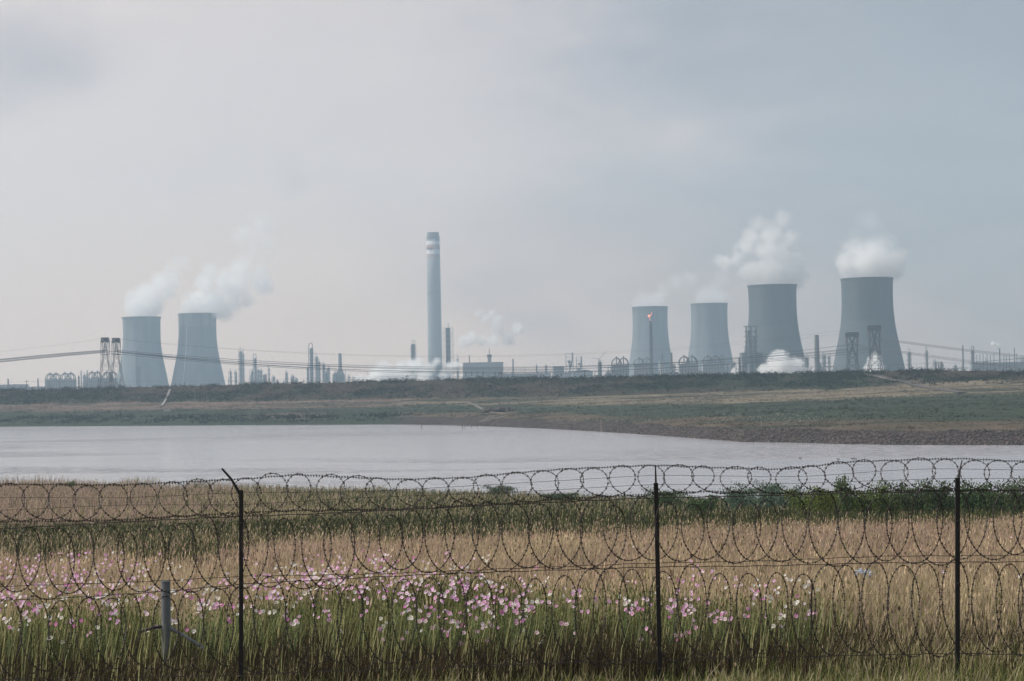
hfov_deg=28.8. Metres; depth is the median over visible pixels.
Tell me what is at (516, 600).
cosmos flower
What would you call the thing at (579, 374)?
vaulted shed
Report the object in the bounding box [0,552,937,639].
farther blossoms
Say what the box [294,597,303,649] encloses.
cosmos flower
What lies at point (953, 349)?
power cable
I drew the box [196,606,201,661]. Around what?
cosmos flower
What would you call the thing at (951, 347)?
power cable
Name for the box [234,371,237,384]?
refinery column
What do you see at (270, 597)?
cosmos flower
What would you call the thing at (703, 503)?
leafy shrub
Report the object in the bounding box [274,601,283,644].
cosmos flower
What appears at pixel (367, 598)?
cosmos flower
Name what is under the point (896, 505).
leafy shrub
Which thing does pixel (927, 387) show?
road
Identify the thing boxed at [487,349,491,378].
stair tower
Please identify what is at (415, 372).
power cable
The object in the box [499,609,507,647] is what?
cosmos flower
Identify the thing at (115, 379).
arched tank
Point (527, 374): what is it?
storage shed
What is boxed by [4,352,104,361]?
power cable
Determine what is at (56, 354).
power cable
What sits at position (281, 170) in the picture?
sky
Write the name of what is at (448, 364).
platform tower
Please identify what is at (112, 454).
water
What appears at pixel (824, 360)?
process column
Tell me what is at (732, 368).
pipe rack
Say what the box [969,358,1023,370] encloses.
conveyor house
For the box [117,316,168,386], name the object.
cooling tower
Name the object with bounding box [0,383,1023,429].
meadow
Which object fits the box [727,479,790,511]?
leafy shrub
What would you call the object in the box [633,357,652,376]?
arched tank
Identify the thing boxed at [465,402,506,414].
path
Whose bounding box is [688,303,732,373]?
cooling tower
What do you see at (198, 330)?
cooling tower
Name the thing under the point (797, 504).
leafy shrub
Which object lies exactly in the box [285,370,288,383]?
refinery column
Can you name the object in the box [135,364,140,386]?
process column
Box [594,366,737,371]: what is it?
power cable
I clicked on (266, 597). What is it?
farther blossoms
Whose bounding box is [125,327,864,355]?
power cable
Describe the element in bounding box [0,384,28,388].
storage shed
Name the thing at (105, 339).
lattice pylon
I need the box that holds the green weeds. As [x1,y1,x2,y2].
[0,503,1023,571]
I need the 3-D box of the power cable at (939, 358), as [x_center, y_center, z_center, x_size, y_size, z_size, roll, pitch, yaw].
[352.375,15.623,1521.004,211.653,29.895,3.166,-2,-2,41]
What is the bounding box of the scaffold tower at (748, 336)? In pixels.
[743,326,758,373]
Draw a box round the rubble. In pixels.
[385,417,1023,444]
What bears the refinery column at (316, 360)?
on the ground at (1004, 421)
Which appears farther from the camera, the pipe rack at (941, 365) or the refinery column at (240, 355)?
the refinery column at (240, 355)
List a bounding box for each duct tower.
[566,352,573,372]
[576,356,581,369]
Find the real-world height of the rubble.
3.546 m
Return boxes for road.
[871,373,965,392]
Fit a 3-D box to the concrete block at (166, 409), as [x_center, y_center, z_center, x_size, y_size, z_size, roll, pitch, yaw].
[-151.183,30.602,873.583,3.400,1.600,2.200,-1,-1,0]
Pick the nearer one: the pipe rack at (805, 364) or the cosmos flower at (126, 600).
the cosmos flower at (126, 600)
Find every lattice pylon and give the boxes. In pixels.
[97,337,113,386]
[108,338,124,385]
[845,332,859,370]
[867,325,882,371]
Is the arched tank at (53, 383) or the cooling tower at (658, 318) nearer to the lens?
the arched tank at (53, 383)
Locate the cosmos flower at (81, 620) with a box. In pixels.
[79,618,90,671]
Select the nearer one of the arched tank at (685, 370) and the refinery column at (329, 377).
the arched tank at (685, 370)
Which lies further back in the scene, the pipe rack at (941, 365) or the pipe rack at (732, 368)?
the pipe rack at (941, 365)
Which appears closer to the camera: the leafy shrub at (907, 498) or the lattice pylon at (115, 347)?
the leafy shrub at (907, 498)
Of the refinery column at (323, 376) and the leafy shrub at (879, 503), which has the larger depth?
the refinery column at (323, 376)
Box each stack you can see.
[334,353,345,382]
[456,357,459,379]
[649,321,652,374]
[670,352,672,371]
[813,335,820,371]
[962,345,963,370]
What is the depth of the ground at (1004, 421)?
782.44 m
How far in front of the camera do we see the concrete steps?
951.06 m
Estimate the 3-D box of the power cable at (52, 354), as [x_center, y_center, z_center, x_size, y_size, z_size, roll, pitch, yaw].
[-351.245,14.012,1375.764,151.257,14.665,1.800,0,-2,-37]
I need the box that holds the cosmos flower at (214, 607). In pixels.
[210,605,218,647]
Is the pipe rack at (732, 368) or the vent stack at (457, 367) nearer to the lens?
the pipe rack at (732, 368)
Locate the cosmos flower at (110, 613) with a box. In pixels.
[106,611,116,660]
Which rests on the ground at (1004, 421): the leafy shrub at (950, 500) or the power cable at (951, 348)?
the leafy shrub at (950, 500)
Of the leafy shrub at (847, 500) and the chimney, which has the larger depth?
the chimney
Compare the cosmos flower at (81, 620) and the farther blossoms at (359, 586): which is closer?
the cosmos flower at (81, 620)
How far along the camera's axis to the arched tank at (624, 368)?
2093.62 m
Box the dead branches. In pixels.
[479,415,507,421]
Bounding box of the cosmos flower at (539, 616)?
[535,600,544,643]
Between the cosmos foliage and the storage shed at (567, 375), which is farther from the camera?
the storage shed at (567, 375)
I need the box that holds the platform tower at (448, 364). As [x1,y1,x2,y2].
[442,323,453,378]
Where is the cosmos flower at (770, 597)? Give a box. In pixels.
[767,595,771,636]
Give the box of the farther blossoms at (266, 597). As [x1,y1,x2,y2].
[1,550,798,622]
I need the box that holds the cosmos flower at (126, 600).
[118,599,128,665]
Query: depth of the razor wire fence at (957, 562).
24.96 m
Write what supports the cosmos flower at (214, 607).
on the ground at (1004, 421)
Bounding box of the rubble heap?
[482,406,513,412]
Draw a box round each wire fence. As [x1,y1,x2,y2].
[0,457,1023,680]
[0,578,1016,671]
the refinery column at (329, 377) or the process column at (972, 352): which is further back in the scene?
the refinery column at (329, 377)
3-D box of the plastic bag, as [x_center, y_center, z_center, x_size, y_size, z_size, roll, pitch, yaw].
[8.335,5.499,46.883,0.599,0.299,0.383,-1,-1,0]
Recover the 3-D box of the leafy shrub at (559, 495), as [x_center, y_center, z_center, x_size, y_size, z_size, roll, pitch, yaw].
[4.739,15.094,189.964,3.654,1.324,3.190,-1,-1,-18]
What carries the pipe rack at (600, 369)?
on the ground at (1004, 421)
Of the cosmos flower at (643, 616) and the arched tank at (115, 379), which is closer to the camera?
the cosmos flower at (643, 616)
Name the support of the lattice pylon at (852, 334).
on the ground at (1004, 421)
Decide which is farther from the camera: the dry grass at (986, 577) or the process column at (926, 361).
the process column at (926, 361)
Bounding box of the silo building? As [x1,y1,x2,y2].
[553,367,563,377]
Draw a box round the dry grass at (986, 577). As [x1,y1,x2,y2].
[0,509,1023,666]
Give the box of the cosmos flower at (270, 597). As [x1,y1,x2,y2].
[266,595,273,645]
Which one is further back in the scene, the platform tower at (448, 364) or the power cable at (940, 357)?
the platform tower at (448, 364)
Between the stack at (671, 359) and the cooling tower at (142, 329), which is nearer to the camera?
the stack at (671, 359)
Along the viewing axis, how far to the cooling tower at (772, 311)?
2640.62 m
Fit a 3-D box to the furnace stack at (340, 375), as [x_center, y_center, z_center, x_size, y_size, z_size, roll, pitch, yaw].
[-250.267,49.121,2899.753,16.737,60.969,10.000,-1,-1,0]
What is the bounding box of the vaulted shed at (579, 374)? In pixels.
[572,370,592,377]
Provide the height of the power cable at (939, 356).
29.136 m
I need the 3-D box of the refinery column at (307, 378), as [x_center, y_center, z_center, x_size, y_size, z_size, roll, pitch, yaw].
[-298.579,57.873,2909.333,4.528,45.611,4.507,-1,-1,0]
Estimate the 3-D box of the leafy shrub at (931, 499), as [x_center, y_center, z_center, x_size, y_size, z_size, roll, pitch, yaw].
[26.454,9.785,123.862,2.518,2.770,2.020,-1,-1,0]
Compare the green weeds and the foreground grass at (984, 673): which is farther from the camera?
the green weeds
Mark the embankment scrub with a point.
(767, 376)
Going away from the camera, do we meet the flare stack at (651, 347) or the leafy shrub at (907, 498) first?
the leafy shrub at (907, 498)
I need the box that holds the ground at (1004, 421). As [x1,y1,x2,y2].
[0,371,1023,680]
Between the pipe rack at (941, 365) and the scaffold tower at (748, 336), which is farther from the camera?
the scaffold tower at (748, 336)
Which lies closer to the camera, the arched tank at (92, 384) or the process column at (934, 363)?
the process column at (934, 363)
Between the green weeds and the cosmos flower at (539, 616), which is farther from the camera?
the green weeds
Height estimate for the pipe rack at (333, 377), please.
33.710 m
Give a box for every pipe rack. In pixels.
[76,375,120,388]
[228,374,264,384]
[305,373,361,382]
[504,363,552,376]
[598,360,611,376]
[652,362,677,375]
[722,363,744,373]
[803,357,834,372]
[919,361,967,370]
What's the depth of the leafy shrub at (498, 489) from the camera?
224.44 m
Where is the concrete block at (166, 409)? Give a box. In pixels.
[163,408,171,411]
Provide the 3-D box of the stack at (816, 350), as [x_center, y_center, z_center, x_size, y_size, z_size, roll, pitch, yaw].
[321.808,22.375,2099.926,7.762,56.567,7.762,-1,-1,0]
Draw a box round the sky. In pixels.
[0,0,1023,387]
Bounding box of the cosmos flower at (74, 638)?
[72,624,79,659]
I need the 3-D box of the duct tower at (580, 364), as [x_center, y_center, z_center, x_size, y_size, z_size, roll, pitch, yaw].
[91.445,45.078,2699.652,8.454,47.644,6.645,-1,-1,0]
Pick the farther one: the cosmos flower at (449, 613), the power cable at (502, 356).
the power cable at (502, 356)
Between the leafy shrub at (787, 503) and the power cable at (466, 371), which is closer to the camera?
the leafy shrub at (787, 503)
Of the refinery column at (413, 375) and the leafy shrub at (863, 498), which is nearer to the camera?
the leafy shrub at (863, 498)
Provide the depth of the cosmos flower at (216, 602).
27.00 m
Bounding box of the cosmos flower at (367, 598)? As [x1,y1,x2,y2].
[360,597,368,647]
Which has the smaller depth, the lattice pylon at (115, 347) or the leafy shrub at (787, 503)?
the leafy shrub at (787, 503)
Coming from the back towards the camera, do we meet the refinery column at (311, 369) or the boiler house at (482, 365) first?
the boiler house at (482, 365)
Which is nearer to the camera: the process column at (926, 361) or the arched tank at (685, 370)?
the arched tank at (685, 370)
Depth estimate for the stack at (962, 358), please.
1999.42 m
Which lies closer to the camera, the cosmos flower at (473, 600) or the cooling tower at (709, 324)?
the cosmos flower at (473, 600)
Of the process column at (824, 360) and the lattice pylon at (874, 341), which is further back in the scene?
the process column at (824, 360)
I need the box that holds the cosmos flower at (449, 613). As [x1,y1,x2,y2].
[447,611,455,652]
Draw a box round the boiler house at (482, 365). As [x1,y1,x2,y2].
[463,362,503,378]
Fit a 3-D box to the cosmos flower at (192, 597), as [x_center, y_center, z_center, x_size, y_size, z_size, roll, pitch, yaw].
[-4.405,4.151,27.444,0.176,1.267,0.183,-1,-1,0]
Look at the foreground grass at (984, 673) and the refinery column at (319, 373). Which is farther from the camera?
the refinery column at (319, 373)
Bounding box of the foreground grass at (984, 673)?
[0,627,1023,680]
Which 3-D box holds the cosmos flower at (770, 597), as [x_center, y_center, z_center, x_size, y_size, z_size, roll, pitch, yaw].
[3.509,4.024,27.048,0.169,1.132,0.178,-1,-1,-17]
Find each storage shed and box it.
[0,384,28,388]
[25,386,44,389]
[503,373,550,378]
[564,373,571,377]
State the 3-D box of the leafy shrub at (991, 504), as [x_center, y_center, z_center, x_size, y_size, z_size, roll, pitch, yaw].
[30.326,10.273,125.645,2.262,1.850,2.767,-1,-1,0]
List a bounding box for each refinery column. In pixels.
[228,368,231,384]
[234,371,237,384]
[238,346,243,384]
[242,349,244,383]
[253,354,257,382]
[259,367,262,382]
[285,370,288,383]
[306,366,308,382]
[308,343,313,382]
[314,353,318,382]
[318,361,321,382]
[322,362,324,382]
[327,365,330,381]
[409,340,416,380]
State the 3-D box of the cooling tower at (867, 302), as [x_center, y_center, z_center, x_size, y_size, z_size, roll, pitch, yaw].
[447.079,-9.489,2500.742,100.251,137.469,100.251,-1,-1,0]
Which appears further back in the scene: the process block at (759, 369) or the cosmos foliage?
the process block at (759, 369)
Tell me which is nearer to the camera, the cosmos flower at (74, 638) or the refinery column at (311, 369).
the cosmos flower at (74, 638)
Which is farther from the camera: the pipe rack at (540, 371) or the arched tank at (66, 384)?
the pipe rack at (540, 371)
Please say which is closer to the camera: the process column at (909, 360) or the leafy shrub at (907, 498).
the leafy shrub at (907, 498)
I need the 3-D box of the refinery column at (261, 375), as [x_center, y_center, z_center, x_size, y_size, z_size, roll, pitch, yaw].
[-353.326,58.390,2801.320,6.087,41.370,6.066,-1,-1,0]
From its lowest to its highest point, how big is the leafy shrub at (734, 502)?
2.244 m
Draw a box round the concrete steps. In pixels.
[161,389,170,405]
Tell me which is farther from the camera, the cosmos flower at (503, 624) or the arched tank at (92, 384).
the arched tank at (92, 384)
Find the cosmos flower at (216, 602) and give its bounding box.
[209,601,218,664]
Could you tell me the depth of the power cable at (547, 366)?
1516.71 m
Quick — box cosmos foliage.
[0,567,1023,680]
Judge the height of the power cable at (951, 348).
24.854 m
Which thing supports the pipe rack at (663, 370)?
on the ground at (1004, 421)
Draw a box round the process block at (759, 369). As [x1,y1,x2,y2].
[739,352,762,373]
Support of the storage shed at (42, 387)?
on the ground at (1004, 421)
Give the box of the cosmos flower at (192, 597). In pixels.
[188,596,194,643]
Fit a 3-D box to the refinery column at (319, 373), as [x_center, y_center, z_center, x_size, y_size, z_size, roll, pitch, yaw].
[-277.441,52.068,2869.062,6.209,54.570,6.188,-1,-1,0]
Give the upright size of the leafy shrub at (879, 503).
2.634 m
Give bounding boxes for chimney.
[426,232,442,379]
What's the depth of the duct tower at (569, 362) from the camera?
2697.90 m
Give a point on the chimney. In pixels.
(434, 307)
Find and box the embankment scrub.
[0,366,1023,404]
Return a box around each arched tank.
[45,372,59,388]
[60,372,75,388]
[87,370,101,387]
[102,370,117,387]
[611,356,628,376]
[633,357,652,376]
[678,354,697,375]
[702,354,720,374]
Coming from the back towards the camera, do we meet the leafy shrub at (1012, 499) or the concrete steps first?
the concrete steps
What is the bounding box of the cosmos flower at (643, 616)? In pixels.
[641,597,648,653]
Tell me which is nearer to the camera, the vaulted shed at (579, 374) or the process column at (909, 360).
the process column at (909, 360)
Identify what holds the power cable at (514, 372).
hanging from the lattice pylon at (874, 341)
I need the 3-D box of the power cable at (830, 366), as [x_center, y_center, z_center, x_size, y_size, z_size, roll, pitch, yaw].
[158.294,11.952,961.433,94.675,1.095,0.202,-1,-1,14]
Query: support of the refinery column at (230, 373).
on the ground at (1004, 421)
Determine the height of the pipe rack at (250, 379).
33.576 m
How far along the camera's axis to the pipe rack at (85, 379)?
2452.55 m
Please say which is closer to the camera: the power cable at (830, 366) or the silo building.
the power cable at (830, 366)
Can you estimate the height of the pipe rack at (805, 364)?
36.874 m
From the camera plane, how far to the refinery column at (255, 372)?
2787.35 m
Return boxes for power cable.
[0,350,102,359]
[0,352,98,361]
[4,351,100,359]
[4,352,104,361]
[58,376,388,381]
[105,352,846,372]
[108,333,843,356]
[110,349,843,368]
[116,349,868,369]
[118,347,874,366]
[119,344,850,371]
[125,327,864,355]
[125,351,874,372]
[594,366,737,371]
[760,362,939,366]
[853,345,1023,369]
[856,344,1020,366]
[858,345,1017,367]
[876,337,1023,355]
[876,338,1023,356]
[878,339,1023,357]
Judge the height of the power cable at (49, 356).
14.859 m
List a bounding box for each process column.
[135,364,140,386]
[822,353,825,372]
[827,354,830,371]
[906,349,911,369]
[924,347,929,369]
[932,359,936,370]
[970,346,975,370]
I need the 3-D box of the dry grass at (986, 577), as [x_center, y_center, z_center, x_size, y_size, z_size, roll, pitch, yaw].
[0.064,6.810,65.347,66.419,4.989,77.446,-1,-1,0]
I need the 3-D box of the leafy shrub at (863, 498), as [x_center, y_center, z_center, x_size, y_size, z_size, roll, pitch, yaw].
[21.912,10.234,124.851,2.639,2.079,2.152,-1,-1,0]
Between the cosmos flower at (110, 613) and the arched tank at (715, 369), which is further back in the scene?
the arched tank at (715, 369)
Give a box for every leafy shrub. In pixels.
[480,485,517,495]
[539,492,578,501]
[641,486,691,508]
[681,494,723,514]
[716,486,759,510]
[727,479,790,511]
[768,484,804,508]
[780,487,837,513]
[803,485,841,513]
[832,475,856,514]
[849,488,877,515]
[866,479,895,514]
[881,490,911,512]
[891,480,939,514]
[916,476,954,513]
[943,492,961,513]
[952,479,995,515]
[982,489,1008,511]
[986,476,1023,511]
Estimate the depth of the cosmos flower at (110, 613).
26.61 m
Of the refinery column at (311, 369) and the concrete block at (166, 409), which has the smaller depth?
the concrete block at (166, 409)
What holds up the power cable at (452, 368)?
hanging from the lattice pylon at (852, 334)
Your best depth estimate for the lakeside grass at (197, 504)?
178.54 m
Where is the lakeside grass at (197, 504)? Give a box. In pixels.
[0,471,1022,529]
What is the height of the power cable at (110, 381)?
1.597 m
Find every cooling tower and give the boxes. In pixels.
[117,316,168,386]
[171,313,224,386]
[629,306,670,376]
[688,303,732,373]
[744,284,803,373]
[833,277,904,371]
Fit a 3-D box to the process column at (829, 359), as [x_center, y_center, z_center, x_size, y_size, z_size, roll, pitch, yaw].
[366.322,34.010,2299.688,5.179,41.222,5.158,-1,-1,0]
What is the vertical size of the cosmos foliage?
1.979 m
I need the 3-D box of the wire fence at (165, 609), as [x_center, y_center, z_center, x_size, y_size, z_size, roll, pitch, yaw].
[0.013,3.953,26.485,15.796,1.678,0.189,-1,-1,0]
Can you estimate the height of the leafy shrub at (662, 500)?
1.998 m
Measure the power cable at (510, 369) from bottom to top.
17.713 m
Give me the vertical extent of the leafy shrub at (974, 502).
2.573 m
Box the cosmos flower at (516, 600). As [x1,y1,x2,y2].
[513,599,518,641]
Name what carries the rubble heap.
on the ground at (1004, 421)
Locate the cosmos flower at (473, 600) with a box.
[471,599,481,647]
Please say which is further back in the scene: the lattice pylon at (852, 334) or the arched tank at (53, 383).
the arched tank at (53, 383)
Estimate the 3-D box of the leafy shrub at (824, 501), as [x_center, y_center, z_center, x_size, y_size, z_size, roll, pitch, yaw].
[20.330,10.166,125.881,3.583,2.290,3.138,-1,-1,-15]
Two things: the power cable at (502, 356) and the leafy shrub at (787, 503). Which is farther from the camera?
the power cable at (502, 356)
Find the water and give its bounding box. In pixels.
[0,424,1023,500]
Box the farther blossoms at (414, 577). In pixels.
[0,536,1011,633]
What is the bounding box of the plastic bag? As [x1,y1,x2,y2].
[854,569,876,578]

